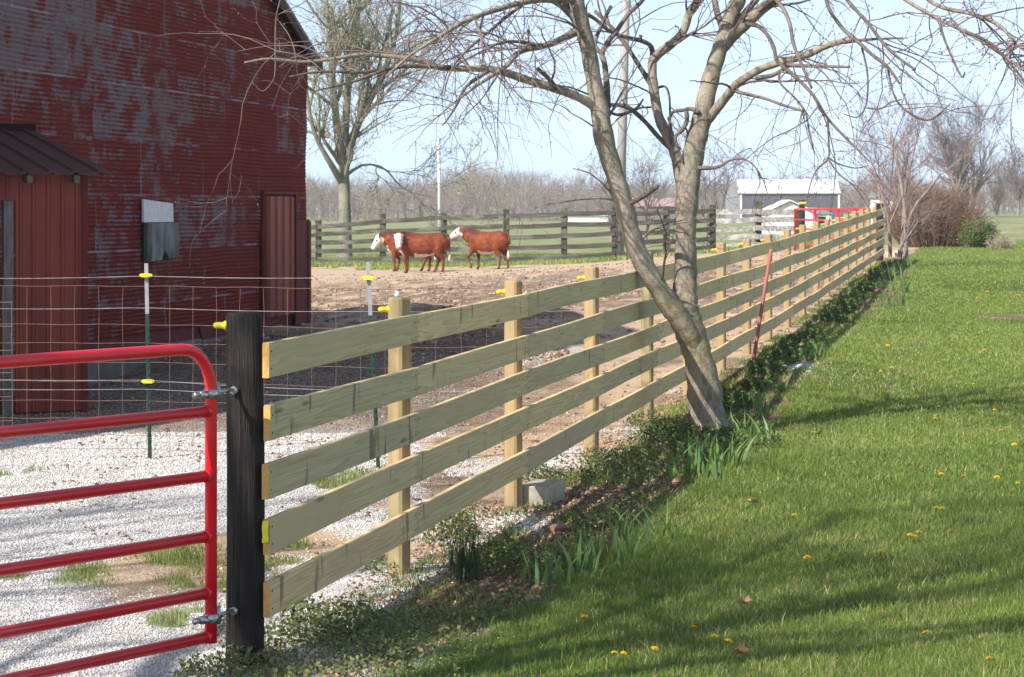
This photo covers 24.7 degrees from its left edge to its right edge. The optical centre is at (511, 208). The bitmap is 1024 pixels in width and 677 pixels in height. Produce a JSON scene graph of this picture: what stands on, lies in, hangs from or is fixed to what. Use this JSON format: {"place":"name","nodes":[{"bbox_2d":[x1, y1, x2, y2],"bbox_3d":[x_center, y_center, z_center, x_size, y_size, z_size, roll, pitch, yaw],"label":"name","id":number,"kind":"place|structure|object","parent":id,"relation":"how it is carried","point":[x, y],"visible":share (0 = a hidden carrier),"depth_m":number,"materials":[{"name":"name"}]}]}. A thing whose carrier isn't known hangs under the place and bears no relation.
{"place":"outdoors","nodes":[
{"label":"outdoors","id":0,"kind":"place"},
{"bbox_2d":[0,354,832,676],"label":"gravel","id":1,"kind":"structure","parent":0,"point":[336,588],"depth_m":13.86,"materials":[{"name":"grey gravel"}]},
{"bbox_2d":[0,210,1023,676],"bbox_3d":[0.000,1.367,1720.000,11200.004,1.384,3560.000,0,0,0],"label":"ground","id":2,"kind":"structure","parent":0,"point":[136,576],"depth_m":18.66,"materials":[{"name":"green plant"}]},
{"bbox_2d":[0,302,12,443],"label":"stock panel","id":3,"kind":"object","parent":2,"relation":"on","point":[9,372],"visible":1,"depth_m":15.60,"materials":[{"name":"metal"}]},
{"bbox_2d":[0,123,112,414],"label":"shed","id":4,"kind":"structure","parent":2,"relation":"on","point":[51,227],"depth_m":20.76,"materials":[{"name":"red metal"}]},
{"bbox_2d":[0,0,322,394],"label":"barn","id":5,"kind":"structure","parent":2,"relation":"on","point":[121,95],"depth_m":29.58,"materials":[{"name":"wood"}]},
{"bbox_2d":[264,196,294,317],"bbox_3d":[-3.342,0.683,33.740,0.060,1.717,1.403,0,0,12],"label":"door","id":6,"kind":"structure","parent":5,"relation":"in","point":[279,211],"depth_m":33.71,"materials":[{"name":"red metal"}]},
{"bbox_2d":[198,326,203,343],"bbox_3d":[-4.192,1.323,30.903,0.046,0.959,1.287,0,0,-19],"label":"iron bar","id":7,"kind":"object","parent":2,"relation":"on","point":[199,329],"visible":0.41,"depth_m":30.48,"materials":[{"name":"black metal"}]},
{"bbox_2d":[213,312,264,667],"bbox_3d":[-1.079,1.192,9.352,0.184,1.555,0.154,0,0,30],"label":"gate post","id":8,"kind":"object","parent":2,"relation":"on","point":[245,501],"visible":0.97,"depth_m":9.28,"materials":[{"name":"black wood"}]},
{"bbox_2d":[0,343,237,676],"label":"red gate","id":9,"kind":"structure","parent":8,"relation":"attached to","point":[210,394],"depth_m":8.72,"materials":[{"name":"metal"}]},
{"bbox_2d":[0,262,581,467],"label":"wire fence","id":10,"kind":"object","parent":2,"relation":"on","point":[146,275],"visible":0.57,"depth_m":16.90,"materials":[{"name":"grey metal"}]},
{"bbox_2d":[371,232,436,270],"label":"hereford cow","id":11,"kind":"object","parent":2,"relation":"on","point":[386,239],"visible":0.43,"depth_m":67.36},
{"bbox_2d":[287,0,523,257],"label":"maple tree","id":12,"kind":"object","parent":2,"relation":"on","point":[354,35],"visible":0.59,"depth_m":83.77,"materials":[{"name":"grey plant"}]},
{"bbox_2d":[391,231,450,272],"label":"hereford cow","id":13,"kind":"object","parent":2,"relation":"on","point":[411,244],"visible":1,"depth_m":65.60},
{"bbox_2d":[437,139,440,232],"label":"utility pole","id":14,"kind":"object","parent":2,"relation":"on","point":[439,182],"visible":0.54,"depth_m":169.89,"materials":[{"name":"grey wood"}]},
{"bbox_2d":[0,257,912,676],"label":"weedy grass","id":15,"kind":"structure","parent":2,"relation":"on","point":[340,477],"depth_m":12.46,"materials":[{"name":"green plant"}]},
{"bbox_2d":[439,518,486,583],"bbox_3d":[-0.237,1.644,11.369,0.224,0.341,0.232,0,0,-16],"label":"onion clump","id":16,"kind":"object","parent":2,"relation":"on","point":[468,568],"visible":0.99,"depth_m":11.38,"materials":[{"name":"green plant"}]},
{"bbox_2d":[43,253,884,591],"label":"dirt clods","id":17,"kind":"object","parent":2,"relation":"on","point":[419,289],"visible":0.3,"depth_m":27.52,"materials":[{"name":"soil"}]},
{"bbox_2d":[448,227,510,268],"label":"hereford cow","id":18,"kind":"object","parent":2,"relation":"on","point":[482,242],"visible":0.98,"depth_m":67.31},
{"bbox_2d":[216,375,795,676],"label":"bed litter","id":19,"kind":"object","parent":2,"relation":"on","point":[483,584],"visible":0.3,"depth_m":12.56,"materials":[{"name":"dead leaves"},{"name":"bark mulch"}]},
{"bbox_2d":[518,536,591,584],"bbox_3d":[0.208,1.707,11.361,0.365,0.231,0.370,0,0,0],"label":"iris clump","id":20,"kind":"object","parent":19,"relation":"in","point":[547,574],"visible":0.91,"depth_m":11.30,"materials":[{"name":"green plant"}]},
{"bbox_2d":[150,0,1023,436],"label":"redbud tree","id":21,"kind":"object","parent":19,"relation":"in","point":[678,306],"visible":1,"depth_m":18.16,"materials":[{"name":"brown plant"}]},
{"bbox_2d":[552,526,624,575],"bbox_3d":[0.382,1.708,11.743,0.350,0.233,0.403,0,0,25],"label":"iris clump","id":22,"kind":"object","parent":19,"relation":"in","point":[587,558],"visible":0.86,"depth_m":11.74,"materials":[{"name":"green plant"}]},
{"bbox_2d":[311,205,715,262],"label":"weathered fence","id":23,"kind":"object","parent":2,"relation":"on","point":[505,226],"visible":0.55,"depth_m":76.36,"materials":[{"name":"grey wood"}]},
{"bbox_2d":[169,259,905,676],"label":"ground cover","id":24,"kind":"object","parent":2,"relation":"on","point":[677,433],"visible":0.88,"depth_m":11.84,"materials":[{"name":"green plant"}]},
{"bbox_2d":[522,479,564,505],"bbox_3d":[0.186,1.764,14.527,0.196,0.125,0.400,0,0,16],"label":"concrete block","id":25,"kind":"object","parent":2,"relation":"on","point":[540,490],"depth_m":14.35,"materials":[{"name":"grey concrete"}]},
{"bbox_2d":[544,523,570,532],"bbox_3d":[0.261,1.800,13.150,0.140,0.035,0.090,0,6,-40],"label":"brick","id":26,"kind":"object","parent":2,"relation":"on","point":[557,527],"visible":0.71,"depth_m":13.12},
{"bbox_2d":[262,203,884,617],"bbox_3d":[3.862,0.906,32.717,0.258,2.072,47.887,0,0,12],"label":"board fence","id":27,"kind":"object","parent":2,"relation":"on","point":[398,331],"visible":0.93,"depth_m":12.97,"materials":[{"name":"beige wood"}]},
{"bbox_2d":[568,215,609,221],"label":"building","id":28,"kind":"structure","parent":2,"relation":"on","point":[584,219],"depth_m":310.00,"materials":[{"name":"white"}]},
{"bbox_2d":[568,515,651,562],"bbox_3d":[0.534,1.716,12.159,0.422,0.221,0.449,0,0,-15],"label":"iris clump","id":29,"kind":"object","parent":2,"relation":"on","point":[616,538],"visible":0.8,"depth_m":12.19,"materials":[{"name":"green plant"}]},
{"bbox_2d":[579,152,649,241],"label":"bare tree","id":30,"kind":"object","parent":2,"relation":"on","point":[609,207],"visible":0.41,"depth_m":124.73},
{"bbox_2d":[617,0,629,251],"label":"utility pole","id":31,"kind":"object","parent":2,"relation":"on","point":[621,150],"visible":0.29,"depth_m":87.86,"materials":[{"name":"grey wood"}]},
{"bbox_2d":[590,139,674,244],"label":"bare tree","id":32,"kind":"object","parent":2,"relation":"on","point":[647,206],"visible":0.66,"depth_m":117.48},
{"bbox_2d":[604,502,677,538],"bbox_3d":[0.701,1.712,12.902,0.370,0.231,0.365,0,0,-22],"label":"iris clump","id":33,"kind":"object","parent":2,"relation":"on","point":[667,528],"visible":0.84,"depth_m":12.89,"materials":[{"name":"green plant"}]},
{"bbox_2d":[632,198,674,225],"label":"shed","id":34,"kind":"structure","parent":2,"relation":"on","point":[657,217],"depth_m":250.00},
{"bbox_2d":[651,646,658,658],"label":"dandelion","id":35,"kind":"object","parent":2,"relation":"on","point":[654,648],"visible":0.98,"depth_m":9.35,"materials":[{"name":"yellow plant"}]},
{"bbox_2d":[305,159,1023,220],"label":"wood","id":36,"kind":"object","parent":2,"relation":"on","point":[480,177],"visible":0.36,"depth_m":354.53,"materials":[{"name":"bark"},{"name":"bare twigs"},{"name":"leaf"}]},
{"bbox_2d":[353,243,1023,676],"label":"lawn grass","id":37,"kind":"structure","parent":2,"relation":"on","point":[853,347],"depth_m":12.90,"materials":[{"name":"green plant"}]},
{"bbox_2d":[663,437,736,481],"bbox_3d":[1.274,1.688,15.806,0.507,0.293,0.441,0,0,3],"label":"iris clump","id":38,"kind":"object","parent":2,"relation":"on","point":[707,467],"visible":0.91,"depth_m":15.81,"materials":[{"name":"green plant"}]},
{"bbox_2d":[646,104,754,226],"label":"bare tree","id":39,"kind":"object","parent":2,"relation":"on","point":[705,201],"visible":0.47,"depth_m":149.58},
{"bbox_2d":[686,430,757,468],"bbox_3d":[1.460,1.702,16.628,0.565,0.278,0.531,0,0,-37],"label":"iris clump","id":40,"kind":"object","parent":2,"relation":"on","point":[730,455],"visible":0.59,"depth_m":16.66,"materials":[{"name":"green plant"}]},
{"bbox_2d":[732,643,749,653],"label":"dry leaf","id":41,"kind":"object","parent":2,"relation":"on","point":[742,648],"visible":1,"depth_m":9.37,"materials":[{"name":"brown plant"}]},
{"bbox_2d":[715,408,769,444],"bbox_3d":[1.772,1.692,18.249,0.459,0.290,0.465,0,0,-44],"label":"iris clump","id":42,"kind":"object","parent":2,"relation":"on","point":[731,422],"visible":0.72,"depth_m":18.26,"materials":[{"name":"green plant"}]},
{"bbox_2d":[736,594,751,603],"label":"dry leaf","id":43,"kind":"object","parent":2,"relation":"on","point":[746,599],"visible":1,"depth_m":10.60,"materials":[{"name":"brown plant"}]},
{"bbox_2d":[707,201,798,248],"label":"grey plank fence","id":44,"kind":"object","parent":2,"relation":"on","point":[758,227],"visible":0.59,"depth_m":77.92,"materials":[{"name":"grey wood"}]},
{"bbox_2d":[747,497,758,502],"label":"dry leaf","id":45,"kind":"object","parent":2,"relation":"on","point":[755,500],"visible":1,"depth_m":14.17,"materials":[{"name":"brown plant"}]},
{"bbox_2d":[728,389,779,411],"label":"iris clump","id":46,"kind":"object","parent":2,"relation":"on","point":[760,404],"visible":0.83,"depth_m":20.70,"materials":[{"name":"green plant"}]},
{"bbox_2d":[752,249,772,358],"bbox_3d":[2.619,1.083,24.600,0.247,1.320,0.038,0,0,0],"label":"steel rod","id":47,"kind":"object","parent":2,"relation":"on","point":[762,303],"visible":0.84,"depth_m":24.59,"materials":[{"name":"red metal"}]},
{"bbox_2d":[747,371,793,393],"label":"iris clump","id":48,"kind":"object","parent":2,"relation":"on","point":[767,384],"visible":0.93,"depth_m":22.40,"materials":[{"name":"green plant"}]},
{"bbox_2d":[725,179,840,222],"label":"metal building","id":49,"kind":"structure","parent":2,"relation":"on","point":[824,198],"depth_m":299.96,"materials":[{"name":"grey metal"}]},
{"bbox_2d":[762,200,833,233],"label":"house","id":50,"kind":"structure","parent":2,"relation":"on","point":[791,204],"depth_m":140.00,"materials":[{"name":"white"}]},
{"bbox_2d":[785,343,817,360],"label":"iris clump","id":51,"kind":"object","parent":2,"relation":"on","point":[804,352],"visible":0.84,"depth_m":26.06,"materials":[{"name":"green plant"}]},
{"bbox_2d":[799,200,805,224],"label":"gate post","id":52,"kind":"object","parent":2,"relation":"on","point":[801,203],"visible":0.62,"depth_m":70.42,"materials":[{"name":"brown wood"}]},
{"bbox_2d":[803,338,830,357],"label":"iris clump","id":53,"kind":"object","parent":2,"relation":"on","point":[814,348],"visible":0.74,"depth_m":26.56,"materials":[{"name":"green plant"}]},
{"bbox_2d":[794,208,865,251],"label":"red gate","id":54,"kind":"structure","parent":2,"relation":"on","point":[814,219],"depth_m":66.68,"materials":[{"name":"metal"}]},
{"bbox_2d":[868,189,906,223],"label":"white shed","id":55,"kind":"structure","parent":2,"relation":"on","point":[873,197],"depth_m":151.07,"materials":[{"name":"paint"}]},
{"bbox_2d":[884,252,896,256],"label":"edging stone","id":56,"kind":"object","parent":2,"relation":"on","point":[894,254],"visible":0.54,"depth_m":60.52,"materials":[{"name":"beige stone"}]},
{"bbox_2d":[876,290,906,306],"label":"iris clump","id":57,"kind":"object","parent":2,"relation":"on","point":[889,301],"visible":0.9,"depth_m":36.80,"materials":[{"name":"green plant"}]},
{"bbox_2d":[880,264,908,278],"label":"iris clump","id":58,"kind":"object","parent":2,"relation":"on","point":[892,273],"visible":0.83,"depth_m":45.27,"materials":[{"name":"green plant"}]},
{"bbox_2d":[844,78,953,218],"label":"bare tree","id":59,"kind":"object","parent":2,"relation":"on","point":[894,181],"visible":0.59,"depth_m":140.22,"materials":[{"name":"grey plant"}]},
{"bbox_2d":[887,278,912,291],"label":"iris clump","id":60,"kind":"object","parent":2,"relation":"on","point":[906,288],"visible":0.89,"depth_m":40.48,"materials":[{"name":"green plant"}]},
{"bbox_2d":[821,66,985,261],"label":"sapling","id":61,"kind":"object","parent":2,"relation":"on","point":[905,230],"visible":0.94,"depth_m":51.97,"materials":[{"name":"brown plant"}]},
{"bbox_2d":[893,257,913,267],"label":"iris clump","id":62,"kind":"object","parent":2,"relation":"on","point":[907,263],"visible":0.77,"depth_m":51.41,"materials":[{"name":"green plant"}]},
{"bbox_2d":[884,172,999,246],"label":"shrub","id":63,"kind":"object","parent":2,"relation":"on","point":[947,226],"visible":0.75,"depth_m":72.42,"materials":[{"name":"brown plant"}]},
{"bbox_2d":[900,77,1020,212],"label":"bare tree","id":64,"kind":"object","parent":2,"relation":"on","point":[960,173],"visible":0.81,"depth_m":189.86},
{"bbox_2d":[950,215,1001,247],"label":"shrub","id":65,"kind":"object","parent":2,"relation":"on","point":[974,234],"visible":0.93,"depth_m":70.75,"materials":[{"name":"green plant"}]},
{"bbox_2d":[969,150,1019,214],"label":"bare tree","id":66,"kind":"object","parent":2,"relation":"on","point":[997,192],"visible":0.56,"depth_m":259.10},
{"bbox_2d":[984,232,1017,248],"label":"dead weeds","id":67,"kind":"object","parent":2,"relation":"on","point":[1002,243],"visible":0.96,"depth_m":69.88,"materials":[{"name":"plant"}]},
{"bbox_2d":[983,126,1023,215],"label":"bare tree","id":68,"kind":"object","parent":2,"relation":"on","point":[1016,190],"visible":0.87,"depth_m":239.86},
{"bbox_2d":[311,240,812,269],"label":"paddock grass","id":69,"kind":"structure","parent":0,"point":[383,264],"depth_m":73.87,"materials":[{"name":"green plant"}]},
{"bbox_2d":[286,0,1023,209],"label":"sky","id":70,"kind":"structure","parent":0,"point":[693,52],"materials":[{"name":"blue"}]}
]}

